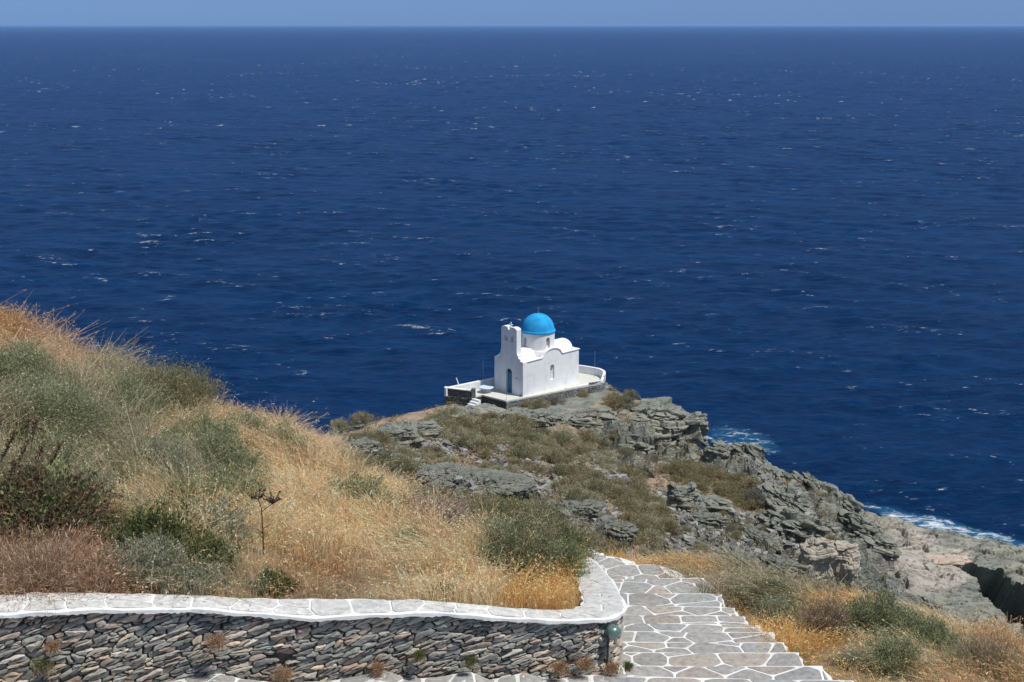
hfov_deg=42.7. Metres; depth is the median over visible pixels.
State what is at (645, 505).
shrub
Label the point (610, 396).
shrub
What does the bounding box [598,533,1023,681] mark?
grass
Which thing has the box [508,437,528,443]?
shrub
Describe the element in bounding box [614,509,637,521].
shrub
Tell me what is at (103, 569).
bush
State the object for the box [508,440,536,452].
shrub
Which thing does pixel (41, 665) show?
weed
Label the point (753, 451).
rock outcrop
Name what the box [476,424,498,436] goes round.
shrub
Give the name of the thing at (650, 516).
shrub
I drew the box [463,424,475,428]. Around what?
shrub
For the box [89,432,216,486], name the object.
bush
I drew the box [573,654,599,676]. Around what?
weed
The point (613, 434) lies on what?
shrub
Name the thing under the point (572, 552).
bush
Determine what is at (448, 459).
shrub
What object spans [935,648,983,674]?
bush
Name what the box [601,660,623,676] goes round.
weed
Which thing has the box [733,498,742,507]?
shrub
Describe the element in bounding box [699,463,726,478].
shrub
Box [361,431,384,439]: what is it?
shrub
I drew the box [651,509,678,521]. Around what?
shrub
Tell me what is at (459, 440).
shrub
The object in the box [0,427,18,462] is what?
seed spike
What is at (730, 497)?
shrub
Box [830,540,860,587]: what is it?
boulder
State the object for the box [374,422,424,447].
rock outcrop
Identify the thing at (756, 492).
shrub
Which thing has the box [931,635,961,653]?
bush
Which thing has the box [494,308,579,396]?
chapel
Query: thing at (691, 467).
shrub
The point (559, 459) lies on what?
shrub
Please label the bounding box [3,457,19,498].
seed spike
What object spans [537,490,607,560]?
bush
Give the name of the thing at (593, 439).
shrub
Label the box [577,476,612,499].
shrub
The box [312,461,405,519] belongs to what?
bush
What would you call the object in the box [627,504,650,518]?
shrub
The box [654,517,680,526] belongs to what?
shrub
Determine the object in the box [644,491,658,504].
shrub
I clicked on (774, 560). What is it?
rock outcrop
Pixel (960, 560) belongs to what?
rock outcrop
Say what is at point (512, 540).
bush
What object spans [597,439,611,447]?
shrub
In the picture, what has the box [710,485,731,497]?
shrub
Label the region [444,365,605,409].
chapel terrace
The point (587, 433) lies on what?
shrub
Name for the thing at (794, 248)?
sea
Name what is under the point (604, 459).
shrub
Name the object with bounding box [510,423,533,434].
shrub
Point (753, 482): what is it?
shrub
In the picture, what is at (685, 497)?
rock outcrop
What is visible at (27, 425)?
seed spike
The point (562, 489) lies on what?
shrub
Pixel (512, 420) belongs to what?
shrub
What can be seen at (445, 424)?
shrub
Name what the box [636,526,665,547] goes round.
shrub
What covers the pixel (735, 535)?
shrub
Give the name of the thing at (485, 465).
shrub
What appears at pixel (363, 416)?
shrub
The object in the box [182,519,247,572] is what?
bush
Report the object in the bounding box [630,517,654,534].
shrub
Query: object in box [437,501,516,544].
bush
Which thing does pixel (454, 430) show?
shrub
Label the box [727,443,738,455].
rock outcrop
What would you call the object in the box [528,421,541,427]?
shrub
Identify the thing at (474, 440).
shrub
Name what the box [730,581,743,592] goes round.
bush
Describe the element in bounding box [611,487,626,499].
shrub
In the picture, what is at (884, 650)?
bush
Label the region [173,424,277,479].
bush
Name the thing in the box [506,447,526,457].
shrub
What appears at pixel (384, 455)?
shrub
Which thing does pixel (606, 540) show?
grass
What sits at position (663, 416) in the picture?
rock outcrop
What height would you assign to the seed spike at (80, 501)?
0.453 m
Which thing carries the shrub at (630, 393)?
on the headland
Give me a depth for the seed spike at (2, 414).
13.68 m
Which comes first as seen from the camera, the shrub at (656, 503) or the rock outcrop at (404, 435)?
the shrub at (656, 503)
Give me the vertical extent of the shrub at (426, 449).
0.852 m
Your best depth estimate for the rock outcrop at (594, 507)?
65.78 m
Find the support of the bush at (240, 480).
on the hillside
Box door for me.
[508,369,511,392]
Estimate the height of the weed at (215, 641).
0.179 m
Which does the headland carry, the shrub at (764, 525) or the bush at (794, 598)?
the shrub at (764, 525)
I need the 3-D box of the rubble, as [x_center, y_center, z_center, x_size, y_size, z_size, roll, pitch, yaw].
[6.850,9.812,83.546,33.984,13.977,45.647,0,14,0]
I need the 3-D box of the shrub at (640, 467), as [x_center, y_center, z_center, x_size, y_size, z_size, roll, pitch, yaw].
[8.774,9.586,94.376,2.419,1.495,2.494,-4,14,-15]
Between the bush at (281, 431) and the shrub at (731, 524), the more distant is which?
the shrub at (731, 524)
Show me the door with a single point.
(509, 370)
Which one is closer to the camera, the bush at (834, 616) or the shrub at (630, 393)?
the bush at (834, 616)
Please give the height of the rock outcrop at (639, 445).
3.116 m
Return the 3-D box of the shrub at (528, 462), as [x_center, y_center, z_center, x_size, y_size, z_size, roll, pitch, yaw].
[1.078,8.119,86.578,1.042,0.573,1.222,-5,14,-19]
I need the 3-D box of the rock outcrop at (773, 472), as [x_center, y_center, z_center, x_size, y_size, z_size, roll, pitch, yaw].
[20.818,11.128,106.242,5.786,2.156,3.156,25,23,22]
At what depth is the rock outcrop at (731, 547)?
70.08 m
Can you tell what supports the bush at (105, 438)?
on the hillside
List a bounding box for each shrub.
[328,418,350,431]
[341,431,363,440]
[347,410,378,425]
[348,446,362,455]
[357,453,375,464]
[358,435,383,446]
[359,430,377,437]
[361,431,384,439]
[370,446,404,469]
[371,428,392,441]
[382,454,418,474]
[383,445,396,450]
[386,438,403,446]
[394,445,413,454]
[398,448,419,458]
[402,458,424,471]
[413,451,437,463]
[416,447,434,457]
[418,430,427,440]
[418,444,448,457]
[419,416,442,424]
[422,411,445,419]
[427,416,453,427]
[435,415,455,424]
[437,405,463,416]
[437,425,452,436]
[438,455,456,462]
[442,434,454,441]
[446,423,466,434]
[450,414,476,425]
[450,433,474,447]
[460,435,497,448]
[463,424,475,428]
[464,429,484,435]
[468,424,492,435]
[470,435,499,450]
[474,417,493,426]
[476,412,492,418]
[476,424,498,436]
[476,447,495,457]
[479,462,494,467]
[484,409,500,420]
[486,418,502,426]
[486,434,501,444]
[487,464,507,471]
[491,425,506,434]
[494,419,513,428]
[496,428,516,438]
[501,411,532,427]
[502,416,525,427]
[503,438,525,446]
[503,445,540,459]
[505,464,521,472]
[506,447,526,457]
[507,456,525,467]
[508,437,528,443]
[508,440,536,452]
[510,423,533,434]
[513,429,542,441]
[521,399,532,407]
[522,444,551,459]
[523,459,534,466]
[525,462,548,474]
[527,397,551,408]
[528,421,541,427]
[528,430,550,441]
[534,427,551,435]
[534,448,567,464]
[536,438,560,447]
[542,455,568,464]
[544,395,567,404]
[546,462,570,475]
[547,429,572,445]
[550,429,571,439]
[551,475,583,488]
[554,460,582,476]
[555,429,573,440]
[556,482,581,495]
[557,485,595,501]
[558,450,579,463]
[561,433,581,446]
[563,462,591,476]
[567,443,590,454]
[567,490,602,501]
[575,480,599,492]
[576,438,592,446]
[577,389,588,396]
[577,428,598,440]
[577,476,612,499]
[579,455,590,462]
[579,463,603,476]
[582,452,595,461]
[583,436,595,442]
[585,442,597,454]
[585,490,605,500]
[586,470,607,479]
[593,454,618,469]
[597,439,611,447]
[597,449,618,457]
[598,461,616,472]
[600,479,627,496]
[602,392,623,405]
[606,393,639,411]
[607,493,633,507]
[608,430,625,438]
[610,497,643,512]
[611,476,628,487]
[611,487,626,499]
[614,443,638,458]
[614,465,638,476]
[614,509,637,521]
[614,540,629,549]
[619,483,634,491]
[619,487,640,500]
[620,389,640,398]
[621,479,642,487]
[625,469,644,480]
[626,462,649,479]
[626,479,650,491]
[627,475,647,487]
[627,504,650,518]
[629,512,659,527]
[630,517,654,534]
[632,487,652,500]
[634,502,654,510]
[635,510,660,524]
[635,546,649,553]
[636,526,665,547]
[639,503,659,519]
[643,521,671,539]
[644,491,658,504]
[648,501,667,510]
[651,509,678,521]
[652,502,674,515]
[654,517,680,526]
[655,493,666,503]
[657,462,676,472]
[657,517,683,534]
[666,529,678,537]
[667,459,689,474]
[667,467,690,476]
[670,474,685,482]
[678,525,694,534]
[681,478,697,484]
[684,459,710,466]
[685,463,702,475]
[688,467,702,476]
[692,542,709,550]
[695,480,713,494]
[698,466,722,481]
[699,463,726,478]
[710,480,728,490]
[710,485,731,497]
[718,472,731,481]
[718,483,744,494]
[721,470,746,484]
[721,480,739,489]
[725,521,739,529]
[727,492,741,502]
[727,529,743,540]
[732,491,759,510]
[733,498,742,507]
[733,523,750,533]
[736,475,764,489]
[737,486,768,502]
[739,491,760,507]
[745,495,766,508]
[759,524,770,531]
[825,534,838,539]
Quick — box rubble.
[352,419,842,572]
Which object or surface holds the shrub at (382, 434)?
on the headland
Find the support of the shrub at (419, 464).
on the headland
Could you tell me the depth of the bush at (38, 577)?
11.57 m
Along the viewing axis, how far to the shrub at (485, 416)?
104.05 m
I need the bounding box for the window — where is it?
[550,365,552,378]
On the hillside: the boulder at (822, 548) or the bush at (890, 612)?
the bush at (890, 612)
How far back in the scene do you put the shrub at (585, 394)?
115.25 m
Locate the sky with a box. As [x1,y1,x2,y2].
[0,0,1023,25]
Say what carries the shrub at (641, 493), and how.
on the headland
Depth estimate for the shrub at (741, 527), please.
82.72 m
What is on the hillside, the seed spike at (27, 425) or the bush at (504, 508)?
the bush at (504, 508)
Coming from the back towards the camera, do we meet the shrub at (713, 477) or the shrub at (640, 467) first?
the shrub at (713, 477)
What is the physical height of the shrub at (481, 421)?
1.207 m
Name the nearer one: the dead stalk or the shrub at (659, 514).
the dead stalk
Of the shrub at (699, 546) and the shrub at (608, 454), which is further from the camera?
the shrub at (608, 454)
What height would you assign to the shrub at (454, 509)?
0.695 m
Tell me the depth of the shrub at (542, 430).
101.96 m
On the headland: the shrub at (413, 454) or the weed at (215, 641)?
the shrub at (413, 454)
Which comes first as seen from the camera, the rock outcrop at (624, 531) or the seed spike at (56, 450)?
the seed spike at (56, 450)
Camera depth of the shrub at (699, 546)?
70.41 m
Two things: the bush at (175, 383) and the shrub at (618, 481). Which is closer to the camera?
the bush at (175, 383)
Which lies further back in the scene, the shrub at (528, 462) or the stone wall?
the shrub at (528, 462)
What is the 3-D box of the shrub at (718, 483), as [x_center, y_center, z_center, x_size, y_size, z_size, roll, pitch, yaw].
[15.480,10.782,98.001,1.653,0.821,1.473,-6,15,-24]
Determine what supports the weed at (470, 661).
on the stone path
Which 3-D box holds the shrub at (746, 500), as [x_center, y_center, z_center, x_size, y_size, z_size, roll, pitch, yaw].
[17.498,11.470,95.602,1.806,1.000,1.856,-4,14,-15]
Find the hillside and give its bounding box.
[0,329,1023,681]
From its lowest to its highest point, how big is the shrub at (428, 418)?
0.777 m
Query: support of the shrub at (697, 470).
on the headland
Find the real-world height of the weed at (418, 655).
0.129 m
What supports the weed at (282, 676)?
on the stone path
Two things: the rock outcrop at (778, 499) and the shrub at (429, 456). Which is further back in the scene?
the rock outcrop at (778, 499)
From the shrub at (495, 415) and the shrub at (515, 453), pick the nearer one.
the shrub at (515, 453)
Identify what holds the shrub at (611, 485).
on the headland
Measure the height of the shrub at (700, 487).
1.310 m
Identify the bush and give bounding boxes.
[0,330,85,388]
[0,352,159,460]
[0,447,131,548]
[0,503,147,627]
[3,417,108,473]
[46,541,146,597]
[54,450,127,494]
[69,480,154,554]
[79,525,207,594]
[81,420,132,460]
[83,366,200,429]
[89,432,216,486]
[104,498,204,571]
[106,481,156,514]
[119,355,232,424]
[137,485,206,535]
[149,467,233,510]
[156,418,199,445]
[160,553,232,595]
[172,486,266,548]
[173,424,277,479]
[182,406,251,443]
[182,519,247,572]
[183,451,277,513]
[218,403,271,437]
[248,411,314,462]
[248,564,299,598]
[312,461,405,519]
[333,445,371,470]
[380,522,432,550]
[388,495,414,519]
[394,473,441,503]
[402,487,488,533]
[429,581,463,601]
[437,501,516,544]
[439,482,608,541]
[458,494,504,515]
[469,501,570,583]
[469,509,536,556]
[489,509,573,538]
[529,532,592,584]
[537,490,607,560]
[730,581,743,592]
[737,574,796,608]
[751,588,815,629]
[783,585,811,608]
[784,582,865,642]
[828,643,873,672]
[839,581,928,645]
[858,622,941,680]
[883,594,928,619]
[893,607,966,651]
[924,619,1023,681]
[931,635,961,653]
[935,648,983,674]
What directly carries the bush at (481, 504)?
on the hillside
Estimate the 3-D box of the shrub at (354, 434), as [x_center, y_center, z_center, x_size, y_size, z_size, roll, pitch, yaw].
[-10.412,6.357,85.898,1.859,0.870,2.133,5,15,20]
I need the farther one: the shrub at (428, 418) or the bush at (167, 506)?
the shrub at (428, 418)
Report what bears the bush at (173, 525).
on the hillside
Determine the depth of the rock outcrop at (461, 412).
102.56 m
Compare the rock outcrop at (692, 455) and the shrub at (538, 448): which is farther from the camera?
the rock outcrop at (692, 455)
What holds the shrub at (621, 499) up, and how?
on the headland
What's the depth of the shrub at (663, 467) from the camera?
100.70 m
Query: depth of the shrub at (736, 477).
99.80 m
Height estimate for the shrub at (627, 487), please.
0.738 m
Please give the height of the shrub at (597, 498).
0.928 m
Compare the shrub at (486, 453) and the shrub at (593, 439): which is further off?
the shrub at (593, 439)
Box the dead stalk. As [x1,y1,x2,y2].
[251,488,281,554]
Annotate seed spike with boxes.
[0,413,4,428]
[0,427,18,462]
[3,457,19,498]
[11,443,27,483]
[24,413,31,443]
[29,416,39,456]
[34,441,44,471]
[47,441,62,471]
[60,484,99,524]
[64,471,80,516]
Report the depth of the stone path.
14.08 m
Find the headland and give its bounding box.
[323,382,1023,642]
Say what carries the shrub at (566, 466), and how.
on the headland
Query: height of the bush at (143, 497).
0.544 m
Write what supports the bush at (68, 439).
on the hillside
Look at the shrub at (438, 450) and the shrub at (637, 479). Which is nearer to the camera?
the shrub at (438, 450)
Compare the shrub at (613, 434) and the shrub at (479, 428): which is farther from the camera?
the shrub at (613, 434)
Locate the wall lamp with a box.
[605,624,620,665]
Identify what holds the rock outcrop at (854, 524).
on the headland
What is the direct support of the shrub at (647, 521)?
on the headland
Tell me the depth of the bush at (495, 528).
15.90 m
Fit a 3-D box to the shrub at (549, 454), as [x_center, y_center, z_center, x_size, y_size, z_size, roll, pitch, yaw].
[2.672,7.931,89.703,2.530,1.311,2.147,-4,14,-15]
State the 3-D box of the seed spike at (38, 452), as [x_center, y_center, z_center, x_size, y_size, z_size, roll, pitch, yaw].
[-4.777,1.193,13.216,0.159,0.389,0.074,0,14,0]
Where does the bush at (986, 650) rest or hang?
on the hillside
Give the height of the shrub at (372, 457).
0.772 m
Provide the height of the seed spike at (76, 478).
0.493 m
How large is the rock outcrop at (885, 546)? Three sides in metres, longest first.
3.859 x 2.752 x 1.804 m
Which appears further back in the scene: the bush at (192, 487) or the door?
the door
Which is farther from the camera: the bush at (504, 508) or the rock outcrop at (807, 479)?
the rock outcrop at (807, 479)
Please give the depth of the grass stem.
18.94 m
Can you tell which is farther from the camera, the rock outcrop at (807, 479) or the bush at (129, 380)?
the rock outcrop at (807, 479)
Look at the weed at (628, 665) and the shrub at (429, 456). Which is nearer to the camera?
the weed at (628, 665)
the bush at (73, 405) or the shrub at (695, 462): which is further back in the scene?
the shrub at (695, 462)
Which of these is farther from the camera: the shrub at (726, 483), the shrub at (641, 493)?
the shrub at (726, 483)
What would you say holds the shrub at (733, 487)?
on the headland
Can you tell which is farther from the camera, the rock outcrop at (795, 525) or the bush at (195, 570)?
the rock outcrop at (795, 525)
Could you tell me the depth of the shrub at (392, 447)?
80.41 m
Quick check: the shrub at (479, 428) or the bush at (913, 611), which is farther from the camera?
the shrub at (479, 428)
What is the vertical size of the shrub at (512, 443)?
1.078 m
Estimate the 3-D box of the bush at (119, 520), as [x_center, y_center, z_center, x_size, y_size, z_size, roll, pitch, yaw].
[-3.967,1.739,12.753,0.970,0.759,0.941,8,16,31]
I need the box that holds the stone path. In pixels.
[167,549,853,681]
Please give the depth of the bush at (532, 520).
17.44 m
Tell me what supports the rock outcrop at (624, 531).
on the headland
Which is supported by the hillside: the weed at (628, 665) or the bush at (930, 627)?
the bush at (930, 627)
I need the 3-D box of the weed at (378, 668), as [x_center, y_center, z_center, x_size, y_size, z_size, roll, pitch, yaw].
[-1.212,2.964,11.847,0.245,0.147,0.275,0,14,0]
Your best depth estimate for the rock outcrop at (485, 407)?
105.54 m
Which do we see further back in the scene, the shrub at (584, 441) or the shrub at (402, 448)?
the shrub at (584, 441)
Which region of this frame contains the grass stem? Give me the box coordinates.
[35,302,38,340]
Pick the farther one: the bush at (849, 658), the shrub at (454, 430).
the shrub at (454, 430)
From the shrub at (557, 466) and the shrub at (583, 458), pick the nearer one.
the shrub at (557, 466)
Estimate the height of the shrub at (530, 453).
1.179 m
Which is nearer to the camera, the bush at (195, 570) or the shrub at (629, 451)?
the bush at (195, 570)
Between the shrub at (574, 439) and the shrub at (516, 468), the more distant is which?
the shrub at (574, 439)
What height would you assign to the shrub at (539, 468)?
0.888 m
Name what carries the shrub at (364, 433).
on the headland
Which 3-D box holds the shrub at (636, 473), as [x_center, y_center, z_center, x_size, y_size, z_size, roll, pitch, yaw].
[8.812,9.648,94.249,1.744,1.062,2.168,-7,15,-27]
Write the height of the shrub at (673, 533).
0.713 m
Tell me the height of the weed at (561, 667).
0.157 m
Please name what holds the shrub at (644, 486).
on the headland
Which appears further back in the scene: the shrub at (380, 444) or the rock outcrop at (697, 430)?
the rock outcrop at (697, 430)
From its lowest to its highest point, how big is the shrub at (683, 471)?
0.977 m
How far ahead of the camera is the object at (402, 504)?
17.22 m
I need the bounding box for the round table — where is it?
[479,385,493,392]
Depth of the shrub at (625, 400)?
111.63 m
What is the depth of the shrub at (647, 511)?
76.51 m
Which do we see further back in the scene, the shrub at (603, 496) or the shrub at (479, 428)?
the shrub at (479, 428)
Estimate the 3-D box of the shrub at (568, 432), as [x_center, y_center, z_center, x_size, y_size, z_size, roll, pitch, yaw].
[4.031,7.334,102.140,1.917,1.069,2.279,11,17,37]
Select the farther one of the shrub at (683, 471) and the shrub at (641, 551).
the shrub at (683, 471)
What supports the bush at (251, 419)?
on the hillside
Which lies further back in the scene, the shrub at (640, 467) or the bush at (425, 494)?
the shrub at (640, 467)
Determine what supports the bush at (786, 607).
on the hillside
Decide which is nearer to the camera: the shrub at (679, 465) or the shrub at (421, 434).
the shrub at (421, 434)
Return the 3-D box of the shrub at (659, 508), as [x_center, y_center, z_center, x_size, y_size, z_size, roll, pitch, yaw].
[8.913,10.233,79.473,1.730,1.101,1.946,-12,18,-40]
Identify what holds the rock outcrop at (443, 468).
on the headland
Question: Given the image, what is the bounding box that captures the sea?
[0,26,1023,545]
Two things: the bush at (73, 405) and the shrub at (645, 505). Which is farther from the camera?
the shrub at (645, 505)
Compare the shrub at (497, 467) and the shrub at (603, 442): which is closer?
the shrub at (497, 467)
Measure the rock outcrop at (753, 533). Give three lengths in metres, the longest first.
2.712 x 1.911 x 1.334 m
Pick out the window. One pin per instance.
(551, 368)
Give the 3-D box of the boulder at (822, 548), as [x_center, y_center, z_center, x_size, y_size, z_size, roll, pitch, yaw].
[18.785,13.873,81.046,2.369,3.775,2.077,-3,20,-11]
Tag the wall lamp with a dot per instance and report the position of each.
(612, 631)
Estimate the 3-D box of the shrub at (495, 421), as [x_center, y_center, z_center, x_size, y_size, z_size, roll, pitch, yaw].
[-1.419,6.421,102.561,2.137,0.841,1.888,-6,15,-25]
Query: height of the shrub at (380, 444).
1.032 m
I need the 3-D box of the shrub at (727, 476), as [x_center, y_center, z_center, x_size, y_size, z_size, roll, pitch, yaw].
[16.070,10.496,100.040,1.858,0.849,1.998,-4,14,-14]
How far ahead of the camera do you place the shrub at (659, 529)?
68.99 m
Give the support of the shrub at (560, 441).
on the headland
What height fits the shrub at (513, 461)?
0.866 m
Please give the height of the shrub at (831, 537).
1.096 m
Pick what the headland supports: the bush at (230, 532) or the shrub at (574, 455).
the shrub at (574, 455)
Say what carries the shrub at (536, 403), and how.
on the headland
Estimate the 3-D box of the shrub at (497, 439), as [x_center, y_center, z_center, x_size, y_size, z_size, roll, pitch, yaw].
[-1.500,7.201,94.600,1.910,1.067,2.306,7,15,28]
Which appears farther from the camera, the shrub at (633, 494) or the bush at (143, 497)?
the shrub at (633, 494)
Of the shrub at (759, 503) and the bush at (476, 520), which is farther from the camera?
the shrub at (759, 503)
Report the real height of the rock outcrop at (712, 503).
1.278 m
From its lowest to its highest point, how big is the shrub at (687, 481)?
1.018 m
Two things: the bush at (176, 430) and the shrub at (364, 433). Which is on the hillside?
the bush at (176, 430)
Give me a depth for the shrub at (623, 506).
76.09 m
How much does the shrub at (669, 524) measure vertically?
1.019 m
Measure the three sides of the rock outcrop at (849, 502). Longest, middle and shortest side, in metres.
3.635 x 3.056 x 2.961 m
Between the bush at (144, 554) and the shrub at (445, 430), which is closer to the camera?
the bush at (144, 554)
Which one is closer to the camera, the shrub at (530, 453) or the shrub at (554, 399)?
the shrub at (530, 453)
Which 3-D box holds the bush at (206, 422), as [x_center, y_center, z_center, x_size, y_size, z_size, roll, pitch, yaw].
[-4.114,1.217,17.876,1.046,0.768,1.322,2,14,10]
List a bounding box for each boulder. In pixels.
[798,537,837,581]
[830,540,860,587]
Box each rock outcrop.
[342,437,378,454]
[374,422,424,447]
[399,419,442,438]
[413,462,471,484]
[428,465,536,496]
[446,411,468,423]
[459,403,507,417]
[503,407,571,428]
[551,499,604,521]
[557,406,619,429]
[590,517,639,542]
[610,434,655,453]
[616,397,689,447]
[666,482,700,511]
[666,545,704,560]
[669,452,699,461]
[681,411,708,446]
[685,512,728,533]
[698,494,732,513]
[703,439,729,463]
[716,543,762,571]
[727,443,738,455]
[729,441,765,462]
[734,523,775,553]
[753,507,829,543]
[755,458,790,479]
[756,481,817,517]
[758,555,807,582]
[781,471,839,499]
[836,490,863,513]
[838,508,883,538]
[856,532,900,560]
[915,595,940,610]
[927,554,971,565]
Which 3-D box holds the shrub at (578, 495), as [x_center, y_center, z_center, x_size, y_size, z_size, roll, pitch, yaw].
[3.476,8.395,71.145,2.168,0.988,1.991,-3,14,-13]
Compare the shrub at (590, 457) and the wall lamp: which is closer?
the wall lamp
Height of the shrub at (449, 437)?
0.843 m
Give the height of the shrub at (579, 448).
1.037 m
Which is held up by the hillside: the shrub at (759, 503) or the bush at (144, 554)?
the bush at (144, 554)
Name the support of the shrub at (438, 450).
on the headland
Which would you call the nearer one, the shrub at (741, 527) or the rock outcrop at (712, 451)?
the shrub at (741, 527)
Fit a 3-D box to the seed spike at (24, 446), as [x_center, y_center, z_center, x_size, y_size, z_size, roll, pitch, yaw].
[-4.886,1.217,12.989,0.216,0.433,0.088,0,14,0]
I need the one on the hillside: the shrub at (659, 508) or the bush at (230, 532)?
the bush at (230, 532)
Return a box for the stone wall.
[0,555,626,681]
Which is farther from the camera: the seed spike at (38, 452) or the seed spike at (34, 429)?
the seed spike at (34, 429)
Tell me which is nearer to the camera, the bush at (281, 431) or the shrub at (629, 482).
the bush at (281, 431)
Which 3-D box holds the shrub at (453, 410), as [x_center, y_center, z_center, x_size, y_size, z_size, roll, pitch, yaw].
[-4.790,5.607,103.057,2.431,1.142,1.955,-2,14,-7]
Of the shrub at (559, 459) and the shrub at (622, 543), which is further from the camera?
the shrub at (559, 459)
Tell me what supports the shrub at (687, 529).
on the headland
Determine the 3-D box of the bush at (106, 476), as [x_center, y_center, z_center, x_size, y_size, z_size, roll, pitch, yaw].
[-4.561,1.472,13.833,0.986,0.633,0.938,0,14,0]
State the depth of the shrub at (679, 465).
100.65 m
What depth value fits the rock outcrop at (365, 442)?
79.65 m
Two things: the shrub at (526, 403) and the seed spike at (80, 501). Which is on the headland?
the shrub at (526, 403)
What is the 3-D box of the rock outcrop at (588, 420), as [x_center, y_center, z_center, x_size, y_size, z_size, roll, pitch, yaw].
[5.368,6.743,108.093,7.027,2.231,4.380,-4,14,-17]
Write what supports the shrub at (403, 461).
on the headland
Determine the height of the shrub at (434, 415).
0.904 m
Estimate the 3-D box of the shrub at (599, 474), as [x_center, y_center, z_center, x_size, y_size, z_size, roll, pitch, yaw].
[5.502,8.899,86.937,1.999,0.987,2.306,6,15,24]
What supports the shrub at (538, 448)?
on the headland
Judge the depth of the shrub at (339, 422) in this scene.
98.64 m
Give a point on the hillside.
(862, 677)
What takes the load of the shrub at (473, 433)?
on the headland
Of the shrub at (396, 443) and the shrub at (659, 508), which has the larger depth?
the shrub at (396, 443)
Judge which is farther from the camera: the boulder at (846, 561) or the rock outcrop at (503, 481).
the boulder at (846, 561)
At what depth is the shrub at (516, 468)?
80.72 m
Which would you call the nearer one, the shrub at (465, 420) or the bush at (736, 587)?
the bush at (736, 587)
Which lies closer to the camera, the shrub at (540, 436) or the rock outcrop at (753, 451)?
the shrub at (540, 436)
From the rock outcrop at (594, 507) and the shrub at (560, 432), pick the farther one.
the shrub at (560, 432)
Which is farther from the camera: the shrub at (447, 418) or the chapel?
the chapel
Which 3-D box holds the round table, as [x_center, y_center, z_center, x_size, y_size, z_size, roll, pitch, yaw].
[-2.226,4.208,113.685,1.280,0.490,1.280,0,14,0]
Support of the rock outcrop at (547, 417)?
on the headland
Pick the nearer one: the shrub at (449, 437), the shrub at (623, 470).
the shrub at (623, 470)
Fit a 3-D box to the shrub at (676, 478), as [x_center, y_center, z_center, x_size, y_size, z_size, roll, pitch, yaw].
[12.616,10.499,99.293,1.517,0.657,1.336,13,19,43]
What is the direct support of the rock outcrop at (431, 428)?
on the headland
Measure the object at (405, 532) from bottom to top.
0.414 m
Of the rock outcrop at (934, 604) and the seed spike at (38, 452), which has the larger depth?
the rock outcrop at (934, 604)
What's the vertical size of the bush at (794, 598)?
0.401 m
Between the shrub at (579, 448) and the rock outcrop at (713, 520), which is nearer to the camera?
the rock outcrop at (713, 520)
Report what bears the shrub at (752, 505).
on the headland
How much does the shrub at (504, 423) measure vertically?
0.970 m
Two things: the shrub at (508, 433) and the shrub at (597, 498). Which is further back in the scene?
the shrub at (508, 433)
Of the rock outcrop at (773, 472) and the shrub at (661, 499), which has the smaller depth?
the shrub at (661, 499)
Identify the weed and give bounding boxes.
[27,651,57,679]
[40,639,61,659]
[200,630,238,656]
[265,661,299,681]
[366,659,390,679]
[412,646,425,661]
[461,654,478,671]
[548,659,573,677]
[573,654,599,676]
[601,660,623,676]
[622,660,633,672]
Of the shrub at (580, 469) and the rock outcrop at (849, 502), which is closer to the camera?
the shrub at (580, 469)
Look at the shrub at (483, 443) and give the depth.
90.55 m
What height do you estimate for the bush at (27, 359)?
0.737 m
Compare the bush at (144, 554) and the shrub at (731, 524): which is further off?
the shrub at (731, 524)
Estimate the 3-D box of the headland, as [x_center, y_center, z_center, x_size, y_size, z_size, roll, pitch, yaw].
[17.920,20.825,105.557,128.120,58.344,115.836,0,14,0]
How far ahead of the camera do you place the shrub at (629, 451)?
101.42 m
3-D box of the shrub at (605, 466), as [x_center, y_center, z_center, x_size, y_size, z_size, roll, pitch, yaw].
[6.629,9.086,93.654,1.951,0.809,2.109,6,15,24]
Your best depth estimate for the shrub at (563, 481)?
80.15 m
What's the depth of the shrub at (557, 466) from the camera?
86.28 m
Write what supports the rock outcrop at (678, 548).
on the headland
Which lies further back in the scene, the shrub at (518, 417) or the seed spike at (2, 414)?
the shrub at (518, 417)
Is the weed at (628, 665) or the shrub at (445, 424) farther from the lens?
the shrub at (445, 424)
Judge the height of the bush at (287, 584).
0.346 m
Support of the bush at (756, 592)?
on the hillside
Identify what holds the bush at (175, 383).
on the hillside
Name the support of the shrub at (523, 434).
on the headland
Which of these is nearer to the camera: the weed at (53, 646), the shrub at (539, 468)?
the weed at (53, 646)
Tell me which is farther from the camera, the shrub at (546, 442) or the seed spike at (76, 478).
the shrub at (546, 442)
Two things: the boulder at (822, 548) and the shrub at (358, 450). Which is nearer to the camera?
the shrub at (358, 450)
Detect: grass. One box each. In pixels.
[332,381,861,589]
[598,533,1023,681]
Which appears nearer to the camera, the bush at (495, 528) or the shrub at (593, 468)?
the bush at (495, 528)
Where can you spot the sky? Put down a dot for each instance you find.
(12, 12)
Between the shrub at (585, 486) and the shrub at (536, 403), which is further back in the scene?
the shrub at (536, 403)
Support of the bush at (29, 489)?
on the hillside
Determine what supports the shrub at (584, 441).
on the headland
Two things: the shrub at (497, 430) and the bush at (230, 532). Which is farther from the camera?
the shrub at (497, 430)
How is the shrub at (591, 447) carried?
on the headland

